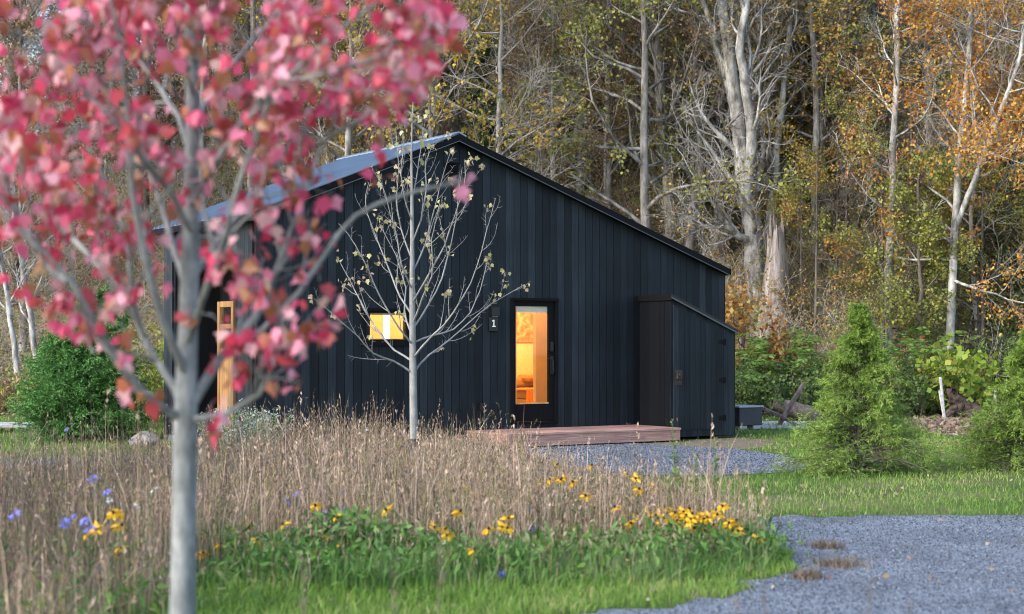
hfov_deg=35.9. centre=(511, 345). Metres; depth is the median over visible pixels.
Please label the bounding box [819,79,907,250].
understory tree
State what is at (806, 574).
weed clump
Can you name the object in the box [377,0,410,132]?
slope tree
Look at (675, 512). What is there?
black eyed susan
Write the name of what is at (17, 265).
bare tree
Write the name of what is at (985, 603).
gravel driveway
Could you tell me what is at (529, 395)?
knit blanket
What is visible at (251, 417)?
seedhead plant
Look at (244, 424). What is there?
seedhead plant
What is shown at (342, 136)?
golden tree
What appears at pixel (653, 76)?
slope tree
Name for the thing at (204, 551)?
black eyed susan
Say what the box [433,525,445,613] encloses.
weed
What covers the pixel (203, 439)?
boulder
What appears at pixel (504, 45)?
slope tree
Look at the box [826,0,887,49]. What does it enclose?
bare tree
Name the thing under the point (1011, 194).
understory tree
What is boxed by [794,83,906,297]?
understory tree
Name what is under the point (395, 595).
weed
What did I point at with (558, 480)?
black eyed susan
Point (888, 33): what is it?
spreading tree
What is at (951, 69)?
autumn tree
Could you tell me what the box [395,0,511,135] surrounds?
olive tree
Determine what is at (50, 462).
gravel path
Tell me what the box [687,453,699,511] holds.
weed stalk
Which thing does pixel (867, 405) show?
young hemlock
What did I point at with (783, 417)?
sawbuck
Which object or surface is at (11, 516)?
blue aster
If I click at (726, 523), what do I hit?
black eyed susan
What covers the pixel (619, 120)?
slope tree
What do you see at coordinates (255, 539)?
black eyed susan
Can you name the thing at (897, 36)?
slender white tree
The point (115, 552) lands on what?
black eyed susan
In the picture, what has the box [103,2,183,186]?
bare sapling
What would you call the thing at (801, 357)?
sumac shrub
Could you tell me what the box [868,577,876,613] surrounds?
weed
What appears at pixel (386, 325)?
column lamp
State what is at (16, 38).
bare tree
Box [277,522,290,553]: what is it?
black eyed susan
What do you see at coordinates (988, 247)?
understory tree
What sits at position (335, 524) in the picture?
black eyed susan
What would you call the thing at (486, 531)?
black eyed susan
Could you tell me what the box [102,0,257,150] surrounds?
olive tree
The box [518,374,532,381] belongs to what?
sofa cushion
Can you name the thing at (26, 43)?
bare tree
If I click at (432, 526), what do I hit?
black eyed susan
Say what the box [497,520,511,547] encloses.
black eyed susan
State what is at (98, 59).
bare sapling
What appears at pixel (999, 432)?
young hemlock
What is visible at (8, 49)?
bare tree
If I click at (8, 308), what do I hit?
roadside birch
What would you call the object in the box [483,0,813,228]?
olive tree
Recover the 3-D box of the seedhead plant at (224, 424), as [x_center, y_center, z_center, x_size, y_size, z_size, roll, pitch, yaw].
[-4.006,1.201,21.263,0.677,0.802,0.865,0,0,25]
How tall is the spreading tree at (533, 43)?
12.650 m
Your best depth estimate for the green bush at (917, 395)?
35.07 m
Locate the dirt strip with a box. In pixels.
[643,438,773,448]
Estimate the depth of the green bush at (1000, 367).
38.54 m
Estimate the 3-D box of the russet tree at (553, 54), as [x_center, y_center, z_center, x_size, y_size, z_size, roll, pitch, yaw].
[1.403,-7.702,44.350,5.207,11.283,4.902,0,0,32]
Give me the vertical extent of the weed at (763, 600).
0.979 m
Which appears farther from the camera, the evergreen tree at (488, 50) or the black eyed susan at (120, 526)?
the evergreen tree at (488, 50)
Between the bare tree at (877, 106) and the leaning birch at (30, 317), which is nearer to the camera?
the leaning birch at (30, 317)
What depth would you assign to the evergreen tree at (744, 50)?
57.16 m
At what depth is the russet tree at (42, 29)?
62.44 m
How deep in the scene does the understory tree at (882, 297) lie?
38.77 m
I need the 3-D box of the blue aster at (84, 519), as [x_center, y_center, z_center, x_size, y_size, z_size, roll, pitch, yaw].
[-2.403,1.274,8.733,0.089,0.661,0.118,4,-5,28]
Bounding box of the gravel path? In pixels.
[0,454,158,467]
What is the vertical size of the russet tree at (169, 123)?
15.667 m
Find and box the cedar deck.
[466,425,680,447]
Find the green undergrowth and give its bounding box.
[0,504,834,613]
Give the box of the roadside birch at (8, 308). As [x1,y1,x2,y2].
[0,84,70,380]
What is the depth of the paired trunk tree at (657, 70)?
43.85 m
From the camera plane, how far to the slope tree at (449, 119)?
54.99 m
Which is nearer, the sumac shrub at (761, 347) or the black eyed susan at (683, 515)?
the black eyed susan at (683, 515)
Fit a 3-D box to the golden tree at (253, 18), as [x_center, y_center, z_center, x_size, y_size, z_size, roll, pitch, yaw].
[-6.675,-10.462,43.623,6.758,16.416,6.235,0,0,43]
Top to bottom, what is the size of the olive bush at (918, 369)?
1.928 m
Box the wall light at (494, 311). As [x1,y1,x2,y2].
[489,306,499,316]
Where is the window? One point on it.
(373, 311)
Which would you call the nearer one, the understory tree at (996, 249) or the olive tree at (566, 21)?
the understory tree at (996, 249)
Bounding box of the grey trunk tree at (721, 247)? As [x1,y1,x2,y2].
[651,0,781,257]
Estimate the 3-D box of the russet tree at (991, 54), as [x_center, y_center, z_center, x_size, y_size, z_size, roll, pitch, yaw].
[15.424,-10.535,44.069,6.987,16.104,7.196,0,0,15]
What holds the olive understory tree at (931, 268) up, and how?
on the ground at (846, 488)
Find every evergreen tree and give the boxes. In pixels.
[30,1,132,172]
[460,26,521,162]
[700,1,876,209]
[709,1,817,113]
[945,57,1023,276]
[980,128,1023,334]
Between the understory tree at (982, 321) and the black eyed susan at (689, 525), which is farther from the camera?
the understory tree at (982, 321)
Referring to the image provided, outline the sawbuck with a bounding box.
[762,382,805,425]
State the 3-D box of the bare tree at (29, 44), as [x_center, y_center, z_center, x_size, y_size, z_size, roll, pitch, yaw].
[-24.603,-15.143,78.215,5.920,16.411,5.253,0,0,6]
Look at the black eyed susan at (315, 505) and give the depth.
12.01 m
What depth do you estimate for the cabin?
25.59 m
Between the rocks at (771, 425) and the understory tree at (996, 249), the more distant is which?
the understory tree at (996, 249)
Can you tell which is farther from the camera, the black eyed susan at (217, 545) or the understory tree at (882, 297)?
the understory tree at (882, 297)
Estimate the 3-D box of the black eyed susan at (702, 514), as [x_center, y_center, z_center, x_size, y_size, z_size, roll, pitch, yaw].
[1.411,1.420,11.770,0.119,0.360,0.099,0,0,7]
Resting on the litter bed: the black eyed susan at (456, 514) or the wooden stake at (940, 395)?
the wooden stake at (940, 395)
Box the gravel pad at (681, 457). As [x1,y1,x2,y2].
[499,443,804,475]
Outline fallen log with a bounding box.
[771,399,824,420]
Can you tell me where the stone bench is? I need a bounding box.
[0,422,38,432]
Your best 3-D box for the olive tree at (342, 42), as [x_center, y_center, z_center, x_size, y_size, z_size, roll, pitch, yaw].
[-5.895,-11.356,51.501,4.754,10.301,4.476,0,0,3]
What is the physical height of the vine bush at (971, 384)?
2.272 m
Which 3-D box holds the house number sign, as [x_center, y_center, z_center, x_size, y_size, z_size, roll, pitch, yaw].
[-0.304,-0.347,25.641,0.170,0.235,0.040,0,0,-33]
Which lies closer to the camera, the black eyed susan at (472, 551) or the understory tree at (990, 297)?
the black eyed susan at (472, 551)
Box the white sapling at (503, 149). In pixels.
[472,19,528,156]
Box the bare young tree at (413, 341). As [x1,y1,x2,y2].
[308,103,529,462]
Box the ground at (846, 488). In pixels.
[0,16,1023,613]
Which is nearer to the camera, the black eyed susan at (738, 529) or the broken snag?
the black eyed susan at (738, 529)
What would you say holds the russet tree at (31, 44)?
on the ground at (846, 488)
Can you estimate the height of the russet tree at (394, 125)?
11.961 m
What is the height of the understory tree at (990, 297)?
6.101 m
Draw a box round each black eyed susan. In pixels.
[79,529,95,598]
[90,520,107,610]
[105,508,123,593]
[106,522,127,603]
[108,510,124,588]
[114,545,131,591]
[196,550,208,565]
[212,543,225,559]
[251,537,264,567]
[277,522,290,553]
[310,502,323,544]
[328,514,341,551]
[379,505,392,564]
[428,521,440,547]
[437,526,454,574]
[440,531,455,570]
[451,509,464,563]
[466,547,482,576]
[477,526,495,567]
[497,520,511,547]
[500,515,513,539]
[500,521,513,566]
[546,477,560,521]
[553,477,564,521]
[559,474,569,522]
[568,479,579,521]
[579,491,592,533]
[585,464,597,495]
[609,505,622,522]
[625,520,636,533]
[631,472,642,507]
[632,486,643,520]
[656,512,668,526]
[668,509,681,537]
[677,506,690,531]
[679,512,691,536]
[684,520,696,545]
[685,512,698,544]
[696,512,707,537]
[697,511,706,524]
[703,510,714,541]
[711,512,724,543]
[716,502,729,529]
[722,519,735,535]
[731,517,738,538]
[733,526,745,550]
[751,533,763,543]
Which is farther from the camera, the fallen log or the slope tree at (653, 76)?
the slope tree at (653, 76)
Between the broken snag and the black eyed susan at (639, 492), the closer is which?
the black eyed susan at (639, 492)
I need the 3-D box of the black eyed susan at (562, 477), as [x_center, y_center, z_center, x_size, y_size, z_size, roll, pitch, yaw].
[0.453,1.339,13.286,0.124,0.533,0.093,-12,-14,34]
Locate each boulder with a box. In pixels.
[128,431,159,445]
[197,431,220,452]
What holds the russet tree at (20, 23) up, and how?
on the ground at (846, 488)
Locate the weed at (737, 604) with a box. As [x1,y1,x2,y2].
[732,596,739,613]
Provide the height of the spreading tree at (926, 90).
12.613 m
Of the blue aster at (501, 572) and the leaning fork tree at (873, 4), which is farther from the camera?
the leaning fork tree at (873, 4)
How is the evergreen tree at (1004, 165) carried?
on the ground at (846, 488)
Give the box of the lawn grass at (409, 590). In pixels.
[0,411,1023,613]
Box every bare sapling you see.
[2,0,88,162]
[26,0,121,190]
[29,0,162,252]
[35,7,136,190]
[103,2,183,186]
[213,0,264,116]
[614,2,684,184]
[661,0,848,204]
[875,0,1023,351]
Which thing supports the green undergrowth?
on the ground at (846, 488)
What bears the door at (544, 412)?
in the cabin
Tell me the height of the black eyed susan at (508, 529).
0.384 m
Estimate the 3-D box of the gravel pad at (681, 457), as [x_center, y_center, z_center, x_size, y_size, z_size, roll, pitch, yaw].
[1.722,1.592,22.475,4.557,0.001,6.929,0,0,0]
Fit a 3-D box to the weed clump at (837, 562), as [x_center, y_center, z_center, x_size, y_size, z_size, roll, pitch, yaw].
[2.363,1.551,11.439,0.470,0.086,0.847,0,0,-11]
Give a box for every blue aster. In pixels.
[7,509,48,599]
[55,514,76,610]
[59,517,81,612]
[68,517,89,613]
[81,525,98,610]
[86,475,100,561]
[87,489,109,592]
[497,570,507,580]
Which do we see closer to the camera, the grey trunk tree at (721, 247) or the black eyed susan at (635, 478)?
the black eyed susan at (635, 478)
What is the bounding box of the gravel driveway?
[588,515,1023,613]
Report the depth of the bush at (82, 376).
25.97 m
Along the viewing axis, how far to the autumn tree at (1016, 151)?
41.30 m
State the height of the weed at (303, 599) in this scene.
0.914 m
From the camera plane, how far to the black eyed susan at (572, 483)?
12.65 m
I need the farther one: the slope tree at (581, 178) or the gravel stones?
the slope tree at (581, 178)
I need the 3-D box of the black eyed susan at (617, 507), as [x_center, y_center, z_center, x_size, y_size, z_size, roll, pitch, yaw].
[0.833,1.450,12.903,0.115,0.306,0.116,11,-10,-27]
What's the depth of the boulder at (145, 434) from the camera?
24.41 m
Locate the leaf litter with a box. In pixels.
[0,65,1023,606]
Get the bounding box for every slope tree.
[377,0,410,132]
[380,0,478,104]
[434,0,526,129]
[440,0,601,165]
[442,12,464,126]
[461,3,527,131]
[464,0,570,159]
[464,2,651,158]
[471,1,585,136]
[485,0,654,179]
[495,0,665,191]
[513,0,691,201]
[594,3,689,170]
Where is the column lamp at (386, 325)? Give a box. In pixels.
[383,315,389,338]
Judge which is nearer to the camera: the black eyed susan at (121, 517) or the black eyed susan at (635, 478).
the black eyed susan at (121, 517)
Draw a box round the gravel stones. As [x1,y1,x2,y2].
[510,443,1023,613]
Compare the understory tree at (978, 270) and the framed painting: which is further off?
the understory tree at (978, 270)
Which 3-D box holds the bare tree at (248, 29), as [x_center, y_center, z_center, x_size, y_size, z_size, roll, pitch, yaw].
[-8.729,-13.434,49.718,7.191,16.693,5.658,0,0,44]
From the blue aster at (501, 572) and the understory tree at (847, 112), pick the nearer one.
the blue aster at (501, 572)
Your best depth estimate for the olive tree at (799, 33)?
54.31 m
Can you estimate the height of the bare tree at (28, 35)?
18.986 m
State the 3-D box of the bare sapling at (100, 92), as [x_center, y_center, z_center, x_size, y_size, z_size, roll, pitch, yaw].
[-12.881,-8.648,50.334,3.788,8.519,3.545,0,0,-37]
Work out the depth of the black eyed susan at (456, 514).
10.93 m
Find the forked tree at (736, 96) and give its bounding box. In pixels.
[636,0,841,312]
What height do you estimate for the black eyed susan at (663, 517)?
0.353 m
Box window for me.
[361,308,408,345]
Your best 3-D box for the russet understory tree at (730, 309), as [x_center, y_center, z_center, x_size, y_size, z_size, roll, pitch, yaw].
[5.508,-0.005,37.489,2.520,3.194,2.811,0,0,-18]
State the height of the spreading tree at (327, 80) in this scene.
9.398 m
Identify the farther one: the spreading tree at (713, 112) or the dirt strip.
the spreading tree at (713, 112)
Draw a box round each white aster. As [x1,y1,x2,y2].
[106,497,131,585]
[134,503,147,593]
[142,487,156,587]
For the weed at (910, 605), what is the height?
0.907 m
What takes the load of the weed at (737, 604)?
on the ground at (846, 488)
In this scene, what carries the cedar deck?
on the ground at (846, 488)
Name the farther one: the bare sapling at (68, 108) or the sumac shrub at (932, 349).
the bare sapling at (68, 108)
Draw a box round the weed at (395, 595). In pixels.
[387,565,398,613]
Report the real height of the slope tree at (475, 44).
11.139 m
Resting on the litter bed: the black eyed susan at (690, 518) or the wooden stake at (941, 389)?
the wooden stake at (941, 389)
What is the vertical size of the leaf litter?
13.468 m
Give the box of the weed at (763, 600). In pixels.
[761,566,767,613]
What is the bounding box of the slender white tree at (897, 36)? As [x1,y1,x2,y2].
[831,0,956,361]
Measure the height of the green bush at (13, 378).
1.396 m
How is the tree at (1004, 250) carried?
on the ground at (846, 488)
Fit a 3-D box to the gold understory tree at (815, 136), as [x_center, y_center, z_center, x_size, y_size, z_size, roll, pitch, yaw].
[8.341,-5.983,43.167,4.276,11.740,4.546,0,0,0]
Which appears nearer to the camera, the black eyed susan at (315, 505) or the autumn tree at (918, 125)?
the black eyed susan at (315, 505)
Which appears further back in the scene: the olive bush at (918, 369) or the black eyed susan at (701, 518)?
the olive bush at (918, 369)
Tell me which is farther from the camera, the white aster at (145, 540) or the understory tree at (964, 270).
the understory tree at (964, 270)
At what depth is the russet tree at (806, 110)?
46.37 m
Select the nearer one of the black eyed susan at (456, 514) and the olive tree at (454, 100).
the black eyed susan at (456, 514)
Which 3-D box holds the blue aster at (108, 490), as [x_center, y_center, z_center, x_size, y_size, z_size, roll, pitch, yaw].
[-2.638,1.257,10.062,0.089,0.706,0.118,0,-12,40]
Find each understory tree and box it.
[725,276,804,384]
[735,0,903,272]
[751,171,833,327]
[768,134,882,356]
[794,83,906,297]
[798,121,895,308]
[803,118,951,347]
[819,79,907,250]
[831,10,1012,288]
[832,164,946,353]
[857,144,985,353]
[859,134,977,342]
[895,115,956,249]
[896,57,1023,359]
[912,109,997,311]
[934,158,1023,351]
[937,84,1023,327]
[974,221,1020,283]
[980,153,1023,340]
[992,174,1022,322]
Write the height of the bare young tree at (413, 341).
4.847 m
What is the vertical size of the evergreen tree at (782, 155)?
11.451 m
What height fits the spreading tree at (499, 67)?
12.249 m
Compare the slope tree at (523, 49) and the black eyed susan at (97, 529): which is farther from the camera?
the slope tree at (523, 49)
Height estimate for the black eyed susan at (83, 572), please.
0.530 m
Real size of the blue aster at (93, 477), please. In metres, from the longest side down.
0.710 x 0.124 x 0.070 m
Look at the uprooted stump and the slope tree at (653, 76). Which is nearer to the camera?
the uprooted stump
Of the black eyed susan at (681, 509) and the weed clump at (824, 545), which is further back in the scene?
the weed clump at (824, 545)
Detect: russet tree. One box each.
[0,0,69,97]
[0,0,122,352]
[3,0,274,239]
[7,0,105,106]
[34,0,248,254]
[152,2,250,95]
[295,0,414,165]
[316,0,483,141]
[472,0,730,209]
[473,0,648,188]
[577,0,789,250]
[630,0,836,141]
[942,0,1023,162]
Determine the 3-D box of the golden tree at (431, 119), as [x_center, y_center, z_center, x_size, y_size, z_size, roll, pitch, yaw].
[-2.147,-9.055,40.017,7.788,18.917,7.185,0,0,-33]
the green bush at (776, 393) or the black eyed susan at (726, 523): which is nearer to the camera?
the black eyed susan at (726, 523)
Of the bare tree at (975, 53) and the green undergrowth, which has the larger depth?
the bare tree at (975, 53)
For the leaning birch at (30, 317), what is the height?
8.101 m
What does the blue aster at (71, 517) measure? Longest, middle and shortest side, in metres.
0.669 x 0.118 x 0.089 m
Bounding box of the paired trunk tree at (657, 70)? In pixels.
[566,0,772,250]
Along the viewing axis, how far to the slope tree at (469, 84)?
54.39 m
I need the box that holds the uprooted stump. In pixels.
[940,386,992,417]
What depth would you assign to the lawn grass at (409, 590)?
10.34 m
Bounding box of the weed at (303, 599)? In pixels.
[296,552,309,613]
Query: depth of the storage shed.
26.92 m
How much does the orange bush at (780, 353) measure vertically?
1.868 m
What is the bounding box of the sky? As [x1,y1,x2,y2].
[0,0,261,156]
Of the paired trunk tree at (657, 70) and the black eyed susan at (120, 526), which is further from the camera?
the paired trunk tree at (657, 70)
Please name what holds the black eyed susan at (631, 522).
on the ground at (846, 488)
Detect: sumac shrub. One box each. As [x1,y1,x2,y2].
[735,309,834,412]
[740,325,903,405]
[826,324,944,406]
[877,330,988,411]
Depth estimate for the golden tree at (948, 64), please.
47.33 m
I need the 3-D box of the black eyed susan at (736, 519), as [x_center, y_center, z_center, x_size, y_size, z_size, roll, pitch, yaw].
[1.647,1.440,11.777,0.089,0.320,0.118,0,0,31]
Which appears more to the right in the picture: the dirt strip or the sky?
the dirt strip
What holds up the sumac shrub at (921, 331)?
on the ground at (846, 488)
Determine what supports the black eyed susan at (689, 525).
on the ground at (846, 488)
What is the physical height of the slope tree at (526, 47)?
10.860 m
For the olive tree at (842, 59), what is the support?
on the ground at (846, 488)
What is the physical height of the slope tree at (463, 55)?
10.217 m
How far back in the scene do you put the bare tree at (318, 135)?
39.36 m
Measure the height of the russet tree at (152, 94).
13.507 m
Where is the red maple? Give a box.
[0,0,476,613]
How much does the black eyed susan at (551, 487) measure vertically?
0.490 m
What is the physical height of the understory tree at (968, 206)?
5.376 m
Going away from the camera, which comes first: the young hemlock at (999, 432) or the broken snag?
the young hemlock at (999, 432)
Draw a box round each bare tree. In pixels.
[0,0,34,87]
[0,0,58,306]
[0,1,62,126]
[0,1,65,74]
[0,3,55,88]
[1,1,22,86]
[118,0,272,208]
[180,0,446,178]
[208,0,266,180]
[702,0,823,220]
[738,1,928,192]
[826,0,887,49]
[948,17,1018,159]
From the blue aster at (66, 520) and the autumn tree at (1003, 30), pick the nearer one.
the blue aster at (66, 520)
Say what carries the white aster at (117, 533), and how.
on the ground at (846, 488)
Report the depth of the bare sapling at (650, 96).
48.95 m
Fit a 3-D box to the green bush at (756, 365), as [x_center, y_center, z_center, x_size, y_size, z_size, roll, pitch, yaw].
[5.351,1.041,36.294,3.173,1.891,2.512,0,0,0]
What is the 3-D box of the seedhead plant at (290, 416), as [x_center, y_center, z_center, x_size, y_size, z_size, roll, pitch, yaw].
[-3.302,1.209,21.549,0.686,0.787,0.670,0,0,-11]
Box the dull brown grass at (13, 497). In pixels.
[0,387,761,613]
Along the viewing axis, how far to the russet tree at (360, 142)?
45.10 m
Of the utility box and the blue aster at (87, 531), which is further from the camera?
the utility box
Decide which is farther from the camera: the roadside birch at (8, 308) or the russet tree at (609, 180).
the russet tree at (609, 180)
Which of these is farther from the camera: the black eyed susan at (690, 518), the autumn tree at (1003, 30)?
the autumn tree at (1003, 30)
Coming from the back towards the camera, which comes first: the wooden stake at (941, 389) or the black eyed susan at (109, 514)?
the wooden stake at (941, 389)
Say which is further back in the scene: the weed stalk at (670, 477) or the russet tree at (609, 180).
the russet tree at (609, 180)
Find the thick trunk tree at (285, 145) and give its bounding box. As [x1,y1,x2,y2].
[209,0,326,175]
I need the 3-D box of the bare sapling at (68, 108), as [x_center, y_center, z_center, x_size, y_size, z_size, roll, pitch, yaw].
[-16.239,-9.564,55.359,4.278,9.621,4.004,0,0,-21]
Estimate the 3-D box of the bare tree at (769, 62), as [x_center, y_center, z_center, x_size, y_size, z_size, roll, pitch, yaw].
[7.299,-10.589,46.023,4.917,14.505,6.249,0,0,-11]
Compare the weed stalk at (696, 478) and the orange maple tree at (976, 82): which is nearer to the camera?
the weed stalk at (696, 478)
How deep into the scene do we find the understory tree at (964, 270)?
40.02 m
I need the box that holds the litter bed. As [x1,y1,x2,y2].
[905,420,962,435]
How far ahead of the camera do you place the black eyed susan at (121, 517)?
9.49 m
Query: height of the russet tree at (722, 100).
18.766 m
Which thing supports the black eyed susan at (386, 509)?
on the ground at (846, 488)
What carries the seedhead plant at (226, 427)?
on the ground at (846, 488)
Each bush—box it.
[0,362,45,412]
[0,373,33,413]
[5,319,152,443]
[17,319,163,423]
[735,333,793,383]
[735,350,808,404]
[735,353,834,417]
[743,347,895,416]
[789,351,944,410]
[848,353,974,417]
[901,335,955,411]
[904,332,1021,415]
[959,327,1019,383]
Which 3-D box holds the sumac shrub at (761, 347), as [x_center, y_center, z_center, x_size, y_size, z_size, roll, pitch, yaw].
[5.793,0.405,35.574,3.024,2.469,3.544,0,0,43]
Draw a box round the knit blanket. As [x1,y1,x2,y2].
[516,387,532,402]
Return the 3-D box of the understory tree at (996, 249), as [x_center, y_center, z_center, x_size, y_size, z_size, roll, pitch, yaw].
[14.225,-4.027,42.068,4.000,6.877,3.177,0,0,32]
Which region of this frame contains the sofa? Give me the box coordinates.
[516,377,532,402]
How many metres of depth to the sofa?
29.64 m
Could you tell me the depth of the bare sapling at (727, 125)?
42.48 m
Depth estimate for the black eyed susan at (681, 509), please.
11.89 m
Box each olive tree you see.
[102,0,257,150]
[310,0,385,141]
[380,3,545,132]
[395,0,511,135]
[456,0,631,169]
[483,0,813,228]
[737,0,867,135]
[753,0,993,245]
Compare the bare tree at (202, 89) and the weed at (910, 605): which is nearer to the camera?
the weed at (910, 605)
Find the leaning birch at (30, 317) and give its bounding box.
[0,85,72,368]
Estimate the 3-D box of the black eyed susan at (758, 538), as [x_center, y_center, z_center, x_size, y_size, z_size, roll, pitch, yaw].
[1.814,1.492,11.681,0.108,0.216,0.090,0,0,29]
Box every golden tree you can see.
[199,0,371,192]
[210,0,268,77]
[215,0,371,185]
[268,0,590,168]
[740,0,921,257]
[883,0,1023,173]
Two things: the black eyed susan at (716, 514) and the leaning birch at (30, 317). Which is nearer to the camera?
the black eyed susan at (716, 514)
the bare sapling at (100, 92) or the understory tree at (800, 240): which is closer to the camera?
the understory tree at (800, 240)
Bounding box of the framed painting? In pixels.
[516,312,532,341]
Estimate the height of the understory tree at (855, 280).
5.934 m
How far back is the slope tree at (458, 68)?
51.90 m
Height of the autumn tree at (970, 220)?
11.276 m
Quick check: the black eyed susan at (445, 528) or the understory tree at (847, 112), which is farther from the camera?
the understory tree at (847, 112)
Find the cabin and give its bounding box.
[151,131,730,447]
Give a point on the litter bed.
(937, 428)
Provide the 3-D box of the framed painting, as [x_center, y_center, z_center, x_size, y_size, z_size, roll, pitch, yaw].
[0.310,-0.390,30.325,1.400,0.660,0.030,0,0,-33]
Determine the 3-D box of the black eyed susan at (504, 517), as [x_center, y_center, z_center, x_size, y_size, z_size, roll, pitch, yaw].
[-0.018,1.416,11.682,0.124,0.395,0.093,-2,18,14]
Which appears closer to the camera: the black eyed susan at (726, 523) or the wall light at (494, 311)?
the black eyed susan at (726, 523)
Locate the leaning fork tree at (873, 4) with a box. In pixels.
[795,0,943,231]
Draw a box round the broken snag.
[753,209,790,337]
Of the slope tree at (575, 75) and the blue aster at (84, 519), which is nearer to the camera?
the blue aster at (84, 519)
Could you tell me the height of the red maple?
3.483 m
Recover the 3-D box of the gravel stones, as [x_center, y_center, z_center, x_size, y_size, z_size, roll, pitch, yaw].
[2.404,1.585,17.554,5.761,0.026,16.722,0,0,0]
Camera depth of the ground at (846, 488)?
29.34 m
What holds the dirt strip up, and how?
on the ground at (846, 488)
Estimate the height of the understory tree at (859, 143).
6.942 m
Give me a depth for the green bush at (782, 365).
36.05 m
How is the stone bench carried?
on the ground at (846, 488)
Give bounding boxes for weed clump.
[775,565,824,581]
[789,551,872,572]
[801,537,845,549]
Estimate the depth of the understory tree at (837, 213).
41.65 m
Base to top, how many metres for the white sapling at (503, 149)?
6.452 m
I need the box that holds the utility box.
[735,405,763,429]
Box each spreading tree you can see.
[238,0,399,164]
[342,0,611,191]
[497,0,599,134]
[506,0,684,161]
[563,0,798,208]
[765,0,1022,207]
[784,0,1015,231]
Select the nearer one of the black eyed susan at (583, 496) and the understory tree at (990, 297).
the black eyed susan at (583, 496)
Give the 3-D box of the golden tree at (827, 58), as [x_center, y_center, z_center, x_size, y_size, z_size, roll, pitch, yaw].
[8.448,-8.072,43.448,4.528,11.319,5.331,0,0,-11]
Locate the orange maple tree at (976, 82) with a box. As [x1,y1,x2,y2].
[825,0,1023,351]
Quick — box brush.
[0,1,1023,409]
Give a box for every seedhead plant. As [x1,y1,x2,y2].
[197,407,250,456]
[198,408,258,453]
[210,407,272,445]
[223,407,279,452]
[246,406,293,450]
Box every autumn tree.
[834,3,961,177]
[907,4,997,135]
[923,0,1023,77]
[969,0,1023,171]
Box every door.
[217,301,235,434]
[510,298,558,424]
[673,305,725,429]
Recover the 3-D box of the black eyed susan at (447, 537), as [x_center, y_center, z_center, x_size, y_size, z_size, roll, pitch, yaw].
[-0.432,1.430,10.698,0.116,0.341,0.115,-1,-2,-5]
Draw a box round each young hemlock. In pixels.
[766,301,965,479]
[931,329,1023,476]
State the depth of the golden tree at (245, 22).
60.20 m
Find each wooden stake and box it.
[938,390,945,418]
[939,377,945,418]
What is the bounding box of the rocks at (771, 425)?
[761,421,852,428]
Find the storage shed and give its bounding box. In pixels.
[638,294,738,436]
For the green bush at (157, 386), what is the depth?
32.72 m
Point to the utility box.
(748, 416)
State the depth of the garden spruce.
29.89 m
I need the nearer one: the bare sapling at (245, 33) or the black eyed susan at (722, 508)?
the black eyed susan at (722, 508)
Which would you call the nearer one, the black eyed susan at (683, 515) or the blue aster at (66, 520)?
the blue aster at (66, 520)
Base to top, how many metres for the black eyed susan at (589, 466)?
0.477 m
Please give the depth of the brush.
42.44 m
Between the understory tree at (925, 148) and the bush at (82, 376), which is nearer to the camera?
the bush at (82, 376)
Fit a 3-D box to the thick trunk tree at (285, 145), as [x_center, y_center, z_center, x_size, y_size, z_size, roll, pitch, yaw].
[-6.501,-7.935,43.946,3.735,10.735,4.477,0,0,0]
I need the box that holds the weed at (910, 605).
[907,596,912,613]
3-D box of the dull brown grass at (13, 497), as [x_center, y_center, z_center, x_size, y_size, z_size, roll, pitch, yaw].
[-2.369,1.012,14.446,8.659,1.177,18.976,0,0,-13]
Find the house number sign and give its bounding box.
[488,317,497,330]
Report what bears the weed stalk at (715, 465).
on the ground at (846, 488)
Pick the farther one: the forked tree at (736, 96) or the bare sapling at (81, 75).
the bare sapling at (81, 75)
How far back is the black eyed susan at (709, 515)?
11.73 m
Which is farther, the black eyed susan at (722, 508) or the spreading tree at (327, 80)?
the spreading tree at (327, 80)
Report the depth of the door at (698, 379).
26.87 m
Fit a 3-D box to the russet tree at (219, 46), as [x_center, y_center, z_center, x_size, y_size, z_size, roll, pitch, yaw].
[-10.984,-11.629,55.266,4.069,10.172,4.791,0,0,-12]
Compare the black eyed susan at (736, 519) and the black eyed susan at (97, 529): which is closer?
the black eyed susan at (97, 529)
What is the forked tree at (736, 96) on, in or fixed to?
on the ground at (846, 488)
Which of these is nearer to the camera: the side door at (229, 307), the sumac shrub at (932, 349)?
the side door at (229, 307)
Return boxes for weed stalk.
[667,419,683,503]
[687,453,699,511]
[707,438,721,510]

